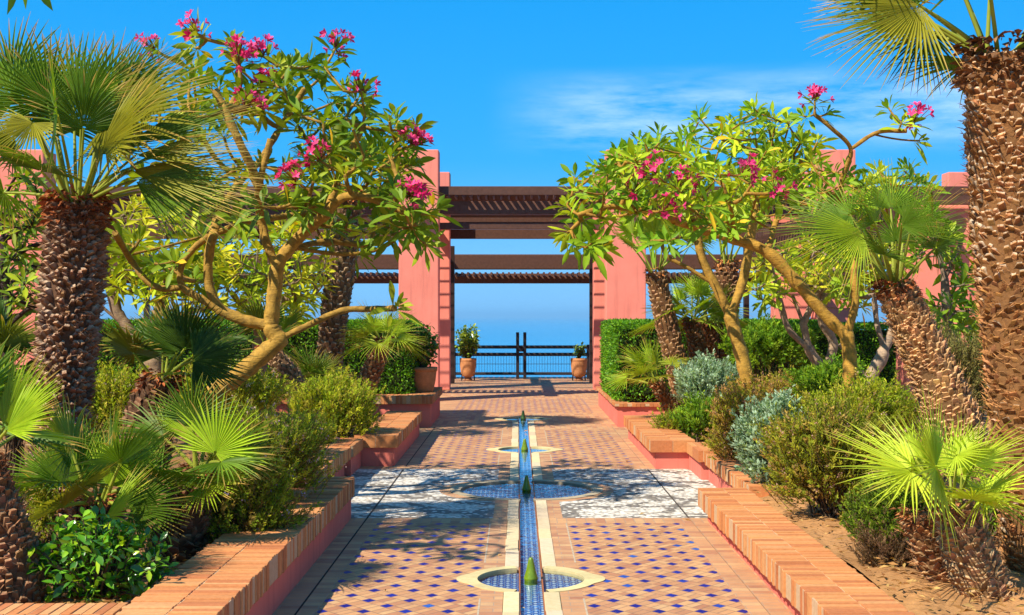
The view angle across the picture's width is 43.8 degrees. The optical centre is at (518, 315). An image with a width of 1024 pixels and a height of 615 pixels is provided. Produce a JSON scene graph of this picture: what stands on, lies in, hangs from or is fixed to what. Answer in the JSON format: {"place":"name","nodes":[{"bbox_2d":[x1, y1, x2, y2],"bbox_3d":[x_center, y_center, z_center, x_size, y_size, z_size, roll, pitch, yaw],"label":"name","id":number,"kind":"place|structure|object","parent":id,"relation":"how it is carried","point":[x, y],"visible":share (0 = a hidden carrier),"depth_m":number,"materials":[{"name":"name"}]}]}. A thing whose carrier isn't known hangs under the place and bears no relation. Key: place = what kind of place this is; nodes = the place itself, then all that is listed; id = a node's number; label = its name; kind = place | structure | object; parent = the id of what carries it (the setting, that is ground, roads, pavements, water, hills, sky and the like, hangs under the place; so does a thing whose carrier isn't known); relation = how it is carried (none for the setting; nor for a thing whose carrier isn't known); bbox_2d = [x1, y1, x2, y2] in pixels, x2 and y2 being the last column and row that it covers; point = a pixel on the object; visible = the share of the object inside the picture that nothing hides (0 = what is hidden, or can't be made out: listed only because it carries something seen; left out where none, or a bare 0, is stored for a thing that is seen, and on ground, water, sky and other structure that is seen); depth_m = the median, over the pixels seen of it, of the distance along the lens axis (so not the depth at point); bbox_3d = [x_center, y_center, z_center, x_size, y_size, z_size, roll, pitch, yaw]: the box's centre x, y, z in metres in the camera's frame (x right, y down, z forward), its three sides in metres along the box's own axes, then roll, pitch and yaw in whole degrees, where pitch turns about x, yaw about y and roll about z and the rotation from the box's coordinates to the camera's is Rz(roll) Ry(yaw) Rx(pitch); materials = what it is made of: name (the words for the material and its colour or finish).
{"place":"outdoors","nodes":[
{"label":"outdoors","id":0,"kind":"place"},
{"bbox_2d":[0,409,381,603],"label":"garden soil","id":1,"kind":"structure","parent":0,"point":[185,452],"depth_m":13.17,"materials":[{"name":"brown soil"}]},
{"bbox_2d":[0,378,30,476],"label":"palm tree","id":2,"kind":"object","parent":1,"relation":"on","point":[14,443],"visible":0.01,"depth_m":10.55,"materials":[{"name":"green plant"}]},
{"bbox_2d":[0,294,36,384],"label":"fan palm","id":3,"kind":"object","parent":1,"relation":"on","point":[17,332],"visible":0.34,"depth_m":11.75,"materials":[{"name":"green plant"}]},
{"bbox_2d":[0,166,51,361],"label":"leafy tree","id":4,"kind":"object","parent":1,"relation":"on","point":[11,279],"visible":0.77,"depth_m":13.75,"materials":[{"name":"green plant"}]},
{"bbox_2d":[7,0,52,13],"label":"leafy tree","id":5,"kind":"object","parent":1,"relation":"on","point":[11,3],"visible":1,"depth_m":7.46,"materials":[{"name":"green plant"}]},
{"bbox_2d":[19,473,66,551],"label":"shrub","id":6,"kind":"object","parent":1,"relation":"on","point":[41,524],"visible":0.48,"depth_m":7.97,"materials":[{"name":"green plant"}]},
{"bbox_2d":[0,335,94,603],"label":"fan palm","id":7,"kind":"object","parent":1,"relation":"on","point":[21,402],"visible":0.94,"depth_m":6.74,"materials":[{"name":"green plant"}]},
{"bbox_2d":[26,505,178,603],"bbox_3d":[-2.322,1.315,6.968,0.930,0.579,0.700,0,0,0],"label":"broadleaf shrub","id":8,"kind":"object","parent":1,"relation":"on","point":[84,559],"visible":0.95,"depth_m":6.85,"materials":[{"name":"green plant"}]},
{"bbox_2d":[85,359,152,439],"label":"shrub","id":9,"kind":"object","parent":1,"relation":"on","point":[113,393],"visible":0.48,"depth_m":12.04,"materials":[{"name":"green plant"}]},
{"bbox_2d":[7,388,236,560],"bbox_3d":[-2.607,1.004,7.893,1.834,1.134,1.509,0,0,37],"label":"fan palm","id":10,"kind":"object","parent":1,"relation":"on","point":[109,461],"visible":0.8,"depth_m":7.84,"materials":[{"name":"green plant"}]},
{"bbox_2d":[0,11,280,526],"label":"fan palm","id":11,"kind":"object","parent":1,"relation":"on","point":[119,101],"visible":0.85,"depth_m":9.52,"materials":[{"name":"green plant"}]},
{"bbox_2d":[103,194,243,373],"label":"leafy tree","id":12,"kind":"object","parent":1,"relation":"on","point":[116,312],"visible":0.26,"depth_m":17.82,"materials":[{"name":"green plant"}]},
{"bbox_2d":[99,291,257,464],"bbox_3d":[-2.808,0.545,11.025,1.816,1.562,1.133,0,0,30],"label":"fan palm","id":13,"kind":"object","parent":1,"relation":"on","point":[173,334],"visible":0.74,"depth_m":11.00,"materials":[{"name":"green plant"}]},
{"bbox_2d":[101,369,291,563],"bbox_3d":[-2.104,1.026,8.268,1.220,1.378,1.099,0,0,0],"label":"fan palm","id":14,"kind":"object","parent":1,"relation":"on","point":[202,422],"visible":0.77,"depth_m":8.26,"materials":[{"name":"green plant"}]},
{"bbox_2d":[134,353,299,458],"bbox_3d":[-3.111,0.965,12.963,1.702,1.242,1.521,0,0,0],"label":"shrub","id":15,"kind":"object","parent":1,"relation":"on","point":[258,390],"visible":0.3,"depth_m":12.75,"materials":[{"name":"green plant"}]},
{"bbox_2d":[50,9,462,400],"bbox_3d":[-2.704,-1.048,12.075,4.419,3.707,2.717,0,0,0],"label":"frangipani tree","id":16,"kind":"object","parent":1,"relation":"on","point":[386,207],"visible":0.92,"depth_m":11.90,"materials":[{"name":"green plant"}]},
{"bbox_2d":[190,440,324,543],"bbox_3d":[-1.884,1.240,8.695,0.948,0.850,0.961,0,0,40],"label":"shrub","id":17,"kind":"object","parent":1,"relation":"on","point":[260,505],"visible":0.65,"depth_m":8.53,"materials":[{"name":"green plant"}]},
{"bbox_2d":[92,318,422,405],"bbox_3d":[-5.522,0.857,22.163,7.678,1.686,2.501,0,0,0],"label":"clipped hedge","id":18,"kind":"object","parent":1,"relation":"on","point":[397,375],"visible":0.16,"depth_m":21.10,"materials":[{"name":"green plant"}]},
{"bbox_2d":[193,212,340,376],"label":"leafy tree","id":19,"kind":"object","parent":1,"relation":"on","point":[293,297],"visible":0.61,"depth_m":18.16,"materials":[{"name":"green plant"}]},
{"bbox_2d":[227,294,308,399],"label":"fan palm","id":20,"kind":"object","parent":1,"relation":"on","point":[282,361],"visible":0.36,"depth_m":16.42,"materials":[{"name":"green plant"}]},
{"bbox_2d":[205,393,346,501],"bbox_3d":[-1.887,1.091,9.922,1.170,0.990,1.096,0,0,0],"label":"shrub","id":21,"kind":"object","parent":1,"relation":"on","point":[298,444],"visible":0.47,"depth_m":9.80,"materials":[{"name":"green plant"}]},
{"bbox_2d":[291,433,329,487],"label":"shrub","id":22,"kind":"object","parent":1,"relation":"on","point":[312,474],"visible":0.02,"depth_m":10.70,"materials":[{"name":"green plant"}]},
{"bbox_2d":[279,407,344,443],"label":"shrub","id":23,"kind":"object","parent":1,"relation":"on","point":[310,416],"visible":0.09,"depth_m":14.55,"materials":[{"name":"green plant"}]},
{"bbox_2d":[270,344,357,384],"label":"fan palm","id":24,"kind":"object","parent":1,"relation":"on","point":[309,367],"visible":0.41,"depth_m":17.39,"materials":[{"name":"green plant"}]},
{"bbox_2d":[285,364,385,437],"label":"shrub","id":25,"kind":"object","parent":1,"relation":"on","point":[341,397],"visible":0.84,"depth_m":15.33,"materials":[{"name":"green plant"}]},
{"bbox_2d":[268,117,445,383],"bbox_3d":[-2.585,-0.947,19.528,2.635,4.386,2.680,0,0,-32],"label":"fan palm","id":26,"kind":"object","parent":1,"relation":"on","point":[330,331],"visible":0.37,"depth_m":19.32,"materials":[{"name":"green plant"}]},
{"bbox_2d":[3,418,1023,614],"bbox_3d":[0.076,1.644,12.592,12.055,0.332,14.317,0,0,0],"label":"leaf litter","id":27,"kind":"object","parent":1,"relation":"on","point":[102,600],"visible":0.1,"depth_m":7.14,"materials":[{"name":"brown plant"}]},
{"bbox_2d":[334,300,430,391],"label":"fan palm","id":28,"kind":"object","parent":27,"relation":"on","point":[372,368],"visible":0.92,"depth_m":18.59,"materials":[{"name":"green plant"}]},
{"bbox_2d":[100,316,886,376],"bbox_3d":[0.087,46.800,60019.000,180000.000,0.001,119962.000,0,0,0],"label":"sea","id":29,"kind":"structure","parent":0,"point":[544,330],"depth_m":2865.52,"materials":[{"name":"liquid"}]},
{"bbox_2d":[0,0,1023,315],"label":"sky","id":30,"kind":"structure","parent":0,"point":[515,91],"materials":[{"name":"blue"}]},
{"bbox_2d":[456,377,586,377],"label":"terrace","id":31,"kind":"structure","parent":0,"point":[521,377],"depth_m":37.08,"materials":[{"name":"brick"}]},
{"bbox_2d":[0,150,976,427],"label":"pergola","id":32,"kind":"object","parent":31,"relation":"on","point":[498,212],"visible":0.26,"depth_m":27.34,"materials":[{"name":"paint"}]},
{"bbox_2d":[455,332,588,378],"bbox_3d":[0.087,1.135,36.200,26.000,1.330,0.160,0,0,0],"label":"railing","id":33,"kind":"object","parent":31,"relation":"on","point":[520,348],"visible":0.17,"depth_m":36.16,"materials":[{"name":"metal"}]},
{"bbox_2d":[348,378,708,522],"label":"brick paving","id":34,"kind":"structure","parent":0,"point":[522,388],"depth_m":22.07,"materials":[{"name":"orange brick"}]},
{"bbox_2d":[0,446,354,614],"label":"raised planter","id":35,"kind":"object","parent":34,"relation":"on","point":[250,573],"visible":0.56,"depth_m":7.49,"materials":[{"name":"orange brick"}]},
{"bbox_2d":[209,387,441,426],"bbox_3d":[-3.164,1.544,21.763,3.591,0.513,2.666,0,0,0],"label":"raised planter","id":36,"kind":"object","parent":34,"relation":"on","point":[427,404],"visible":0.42,"depth_m":20.50,"materials":[{"name":"pink paint"}]},
{"bbox_2d":[413,366,436,391],"bbox_3d":[-1.613,1.080,21.600,0.489,0.420,0.489,0,0,0],"label":"plant pot","id":37,"kind":"object","parent":36,"relation":"on","point":[424,378],"visible":0.76,"depth_m":21.41,"materials":[{"name":"ceramic"}]},
{"bbox_2d":[414,321,439,367],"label":"potted plant","id":38,"kind":"object","parent":37,"relation":"on","point":[432,346],"visible":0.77,"depth_m":21.51,"materials":[{"name":"green plant"}]},
{"bbox_2d":[317,411,421,475],"bbox_3d":[-2.025,1.615,16.700,1.170,0.370,4.893,0,0,0],"label":"raised planter","id":39,"kind":"object","parent":34,"relation":"on","point":[391,441],"visible":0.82,"depth_m":15.22,"materials":[{"name":"orange brick"}]},
{"bbox_2d":[460,358,476,380],"bbox_3d":[-1.389,1.490,35.300,0.470,0.621,0.470,0,0,0],"label":"plant pot","id":40,"kind":"object","parent":34,"relation":"on","point":[468,368],"visible":1,"depth_m":35.13,"materials":[{"name":"ceramic"}]},
{"bbox_2d":[455,323,480,358],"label":"potted plant","id":41,"kind":"object","parent":40,"relation":"on","point":[468,346],"visible":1,"depth_m":35.19,"materials":[{"name":"green plant"}]},
{"bbox_2d":[416,399,633,465],"bbox_3d":[0.087,1.800,19.500,4.000,0.001,35.000,0,0,0],"label":"tile panel","id":42,"kind":"object","parent":34,"relation":"on","point":[457,447],"visible":0.94,"depth_m":18.07,"materials":[{"name":"orange tile"}]},
{"bbox_2d":[439,479,613,501],"bbox_3d":[0.087,1.800,19.500,4.000,0.001,35.000,0,0,0],"label":"brick ring","id":43,"kind":"object","parent":34,"relation":"on","point":[445,490],"visible":0.97,"depth_m":12.96,"materials":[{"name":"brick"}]},
{"bbox_2d":[462,419,590,614],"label":"water channel","id":44,"kind":"object","parent":34,"relation":"on","point":[528,530],"visible":0.88,"depth_m":10.21,"materials":[{"name":"blue tile"}]},
{"bbox_2d":[495,410,551,425],"bbox_3d":[0.087,1.780,22.200,0.893,0.260,0.893,0,0,38],"label":"fountain basin","id":45,"kind":"object","parent":44,"relation":"in","point":[522,417],"visible":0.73,"depth_m":22.18,"materials":[{"name":"beige stone"}]},
{"bbox_2d":[486,439,562,459],"bbox_3d":[0.087,1.780,17.100,0.899,0.260,0.899,0,0,-37],"label":"fountain basin","id":46,"kind":"object","parent":44,"relation":"in","point":[524,447],"visible":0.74,"depth_m":17.07,"materials":[{"name":"beige stone"}]},
{"bbox_2d":[450,475,602,503],"bbox_3d":[0.087,1.780,13.160,1.580,0.260,1.580,0,0,0],"label":"fountain basin","id":47,"kind":"object","parent":44,"relation":"in","point":[457,489],"visible":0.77,"depth_m":13.29,"materials":[{"name":"beige stone"}]},
{"bbox_2d":[464,418,592,505],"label":"water","id":48,"kind":"structure","parent":44,"relation":"in","point":[523,434],"depth_m":16.02,"materials":[{"name":"blue liquid"}]},
{"bbox_2d":[456,557,604,604],"bbox_3d":[0.087,1.780,8.700,0.899,0.260,0.899,0,0,37],"label":"fountain basin","id":49,"kind":"object","parent":44,"relation":"in","point":[587,579],"visible":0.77,"depth_m":8.70,"materials":[{"name":"beige stone"}]},
{"bbox_2d":[347,469,715,517],"bbox_3d":[0.087,1.800,19.500,4.000,0.001,35.000,0,0,0],"label":"pebble panel","id":50,"kind":"object","parent":34,"relation":"on","point":[413,493],"visible":0.94,"depth_m":12.74,"materials":[{"name":"stone"}]},
{"bbox_2d":[315,523,749,614],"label":"tile panel","id":51,"kind":"object","parent":34,"relation":"on","point":[641,568],"visible":0.95,"depth_m":8.92,"materials":[{"name":"orange tile"}]},
{"bbox_2d":[294,427,770,614],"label":"paving joints","id":52,"kind":"object","parent":34,"relation":"on","point":[489,532],"visible":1,"depth_m":10.30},
{"bbox_2d":[479,430,585,614],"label":"brick strip","id":53,"kind":"object","parent":34,"relation":"on","point":[491,602],"visible":0.96,"depth_m":10.01,"materials":[{"name":"orange brick"}]},
{"bbox_2d":[272,399,793,614],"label":"brick edging","id":54,"kind":"object","parent":34,"relation":"on","point":[772,603],"visible":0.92,"depth_m":9.32,"materials":[{"name":"orange brick"}]},
{"bbox_2d":[570,358,586,380],"bbox_3d":[1.685,1.490,35.300,0.470,0.621,0.470,0,0,0],"label":"plant pot","id":55,"kind":"object","parent":34,"relation":"on","point":[578,368],"visible":1,"depth_m":35.13,"materials":[{"name":"ceramic"}]},
{"bbox_2d":[573,342,585,358],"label":"potted plant","id":56,"kind":"object","parent":55,"relation":"in","point":[580,351],"visible":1,"depth_m":35.24,"materials":[{"name":"green plant"}]},
{"bbox_2d":[596,387,664,426],"bbox_3d":[3.442,1.606,23.021,3.784,0.388,4.959,0,0,0],"label":"raised planter","id":57,"kind":"object","parent":34,"relation":"on","point":[615,411],"visible":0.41,"depth_m":20.60,"materials":[{"name":"pink paint"}]},
{"bbox_2d":[599,317,835,402],"bbox_3d":[3.406,0.854,22.651,3.785,1.693,3.679,0,0,0],"label":"clipped hedge","id":58,"kind":"object","parent":57,"relation":"on","point":[613,332],"visible":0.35,"depth_m":20.97,"materials":[{"name":"green plant"}]},
{"bbox_2d":[624,415,713,479],"bbox_3d":[2.461,1.631,16.320,1.845,0.339,4.853,0,0,0],"label":"raised planter","id":59,"kind":"object","parent":34,"relation":"on","point":[661,448],"visible":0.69,"depth_m":14.95,"materials":[{"name":"orange brick"}]},
{"bbox_2d":[648,403,685,433],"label":"shrub","id":60,"kind":"object","parent":59,"relation":"on","point":[665,421],"visible":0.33,"depth_m":16.52,"materials":[{"name":"green plant"}]},
{"bbox_2d":[698,453,914,614],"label":"raised planter","id":61,"kind":"object","parent":34,"relation":"on","point":[796,569],"visible":0.81,"depth_m":8.25,"materials":[{"name":"orange brick"}]},
{"bbox_2d":[344,444,880,612],"bbox_3d":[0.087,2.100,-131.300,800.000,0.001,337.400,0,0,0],"label":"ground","id":62,"kind":"structure","parent":0,"point":[857,570],"depth_m":10.49,"materials":[{"name":"soil"}]},
{"bbox_2d":[648,399,1023,614],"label":"garden soil","id":63,"kind":"structure","parent":0,"point":[906,597],"depth_m":7.55,"materials":[{"name":"brown soil"}]},
{"bbox_2d":[603,337,689,413],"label":"fan palm","id":64,"kind":"object","parent":63,"relation":"on","point":[662,393],"visible":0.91,"depth_m":17.93,"materials":[{"name":"green plant"}]},
{"bbox_2d":[613,206,721,409],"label":"fan palm","id":65,"kind":"object","parent":63,"relation":"on","point":[667,329],"visible":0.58,"depth_m":18.68,"materials":[{"name":"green plant"}]},
{"bbox_2d":[623,268,752,386],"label":"fan palm","id":66,"kind":"object","parent":63,"relation":"on","point":[693,328],"visible":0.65,"depth_m":19.12,"materials":[{"name":"green plant"}]},
{"bbox_2d":[668,387,722,441],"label":"shrub","id":67,"kind":"object","parent":63,"relation":"on","point":[693,417],"visible":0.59,"depth_m":15.88,"materials":[{"name":"green plant"}]},
{"bbox_2d":[671,348,739,401],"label":"silver shrub","id":68,"kind":"object","parent":63,"relation":"on","point":[694,378],"visible":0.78,"depth_m":17.61,"materials":[{"name":"green plant"}]},
{"bbox_2d":[670,276,752,364],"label":"fan palm","id":69,"kind":"object","parent":63,"relation":"on","point":[711,335],"visible":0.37,"depth_m":19.69,"materials":[{"name":"green plant"}]},
{"bbox_2d":[605,90,838,390],"bbox_3d":[2.421,-0.859,15.112,2.792,3.685,2.483,0,0,0],"label":"frangipani tree","id":70,"kind":"object","parent":63,"relation":"on","point":[730,309],"visible":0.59,"depth_m":14.95,"materials":[{"name":"green plant"}]},
{"bbox_2d":[686,190,771,364],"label":"fan palm","id":71,"kind":"object","parent":63,"relation":"on","point":[726,269],"visible":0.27,"depth_m":19.85,"materials":[{"name":"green plant"}]},
{"bbox_2d":[700,378,778,460],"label":"shrub","id":72,"kind":"object","parent":63,"relation":"on","point":[724,419],"visible":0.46,"depth_m":13.29,"materials":[{"name":"green plant"}]},
{"bbox_2d":[543,83,950,387],"bbox_3d":[2.541,-0.632,12.258,4.896,3.050,2.348,0,0,-21],"label":"frangipani tree","id":73,"kind":"object","parent":63,"relation":"on","point":[629,200],"visible":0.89,"depth_m":11.75,"materials":[{"name":"green plant"}]},
{"bbox_2d":[720,364,803,412],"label":"shrub","id":74,"kind":"object","parent":63,"relation":"on","point":[772,382],"visible":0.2,"depth_m":14.82,"materials":[{"name":"green plant"}]},
{"bbox_2d":[725,384,809,485],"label":"silver shrub","id":75,"kind":"object","parent":63,"relation":"on","point":[751,459],"visible":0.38,"depth_m":11.33,"materials":[{"name":"green plant"}]},
{"bbox_2d":[714,313,823,381],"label":"shrub","id":76,"kind":"object","parent":63,"relation":"on","point":[767,341],"visible":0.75,"depth_m":18.30,"materials":[{"name":"green plant"}]},
{"bbox_2d":[740,233,882,367],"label":"leafy tree","id":77,"kind":"object","parent":63,"relation":"on","point":[762,268],"visible":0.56,"depth_m":16.94,"materials":[{"name":"green plant"}]},
{"bbox_2d":[778,352,876,404],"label":"shrub","id":78,"kind":"object","parent":63,"relation":"on","point":[811,377],"visible":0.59,"depth_m":14.06,"materials":[{"name":"green plant"}]},
{"bbox_2d":[749,367,914,522],"bbox_3d":[2.439,1.018,9.910,1.329,1.240,1.116,0,0,0],"label":"shrub","id":79,"kind":"object","parent":63,"relation":"on","point":[795,442],"visible":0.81,"depth_m":9.70,"materials":[{"name":"green plant"}]},
{"bbox_2d":[795,365,925,480],"bbox_3d":[3.164,1.015,11.618,1.224,1.141,1.159,0,0,43],"label":"shrub","id":80,"kind":"object","parent":63,"relation":"on","point":[891,400],"visible":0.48,"depth_m":11.43,"materials":[{"name":"green plant"}]},
{"bbox_2d":[816,236,916,386],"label":"leafy tree","id":81,"kind":"object","parent":63,"relation":"on","point":[880,358],"visible":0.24,"depth_m":15.45,"materials":[{"name":"green plant"}]},
{"bbox_2d":[838,506,912,567],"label":"shrub","id":82,"kind":"object","parent":63,"relation":"on","point":[885,552],"visible":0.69,"depth_m":8.03,"materials":[{"name":"brown plant"}]},
{"bbox_2d":[761,159,991,477],"bbox_3d":[2.834,-0.012,10.138,1.752,2.652,1.452,0,0,33],"label":"fan palm","id":83,"kind":"object","parent":63,"relation":"on","point":[924,351],"visible":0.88,"depth_m":10.05,"materials":[{"name":"green plant"}]},
{"bbox_2d":[834,459,947,550],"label":"shrub","id":84,"kind":"object","parent":63,"relation":"on","point":[860,504],"visible":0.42,"depth_m":8.20,"materials":[{"name":"green plant"}]},
{"bbox_2d":[836,321,983,398],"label":"clipped hedge","id":85,"kind":"object","parent":63,"relation":"on","point":[867,345],"visible":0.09,"depth_m":23.74,"materials":[{"name":"green plant"}]},
{"bbox_2d":[797,0,1023,572],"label":"fan palm","id":86,"kind":"object","parent":63,"relation":"on","point":[988,80],"visible":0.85,"depth_m":7.84,"materials":[{"name":"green plant"}]},
{"bbox_2d":[888,504,950,582],"bbox_3d":[2.490,1.426,7.591,0.536,0.659,0.405,0,0,0],"label":"palm stump","id":87,"kind":"object","parent":63,"relation":"on","point":[925,554],"visible":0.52,"depth_m":7.52,"materials":[{"name":"brown plant"}]},
{"bbox_2d":[823,382,1023,601],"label":"fan palm","id":88,"kind":"object","parent":63,"relation":"on","point":[970,554],"visible":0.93,"depth_m":7.16,"materials":[{"name":"green plant"}]},
{"bbox_2d":[902,219,980,348],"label":"leafy tree","id":89,"kind":"object","parent":63,"relation":"on","point":[950,301],"visible":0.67,"depth_m":13.46,"materials":[{"name":"green plant"}]},
{"bbox_2d":[914,316,987,478],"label":"shrub","id":90,"kind":"object","parent":63,"relation":"on","point":[964,356],"visible":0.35,"depth_m":12.15,"materials":[{"name":"green plant"}]},
{"bbox_2d":[972,468,1001,544],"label":"shrub","id":91,"kind":"object","parent":63,"relation":"on","point":[991,520],"visible":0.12,"depth_m":8.87,"materials":[{"name":"green plant"}]}
]}

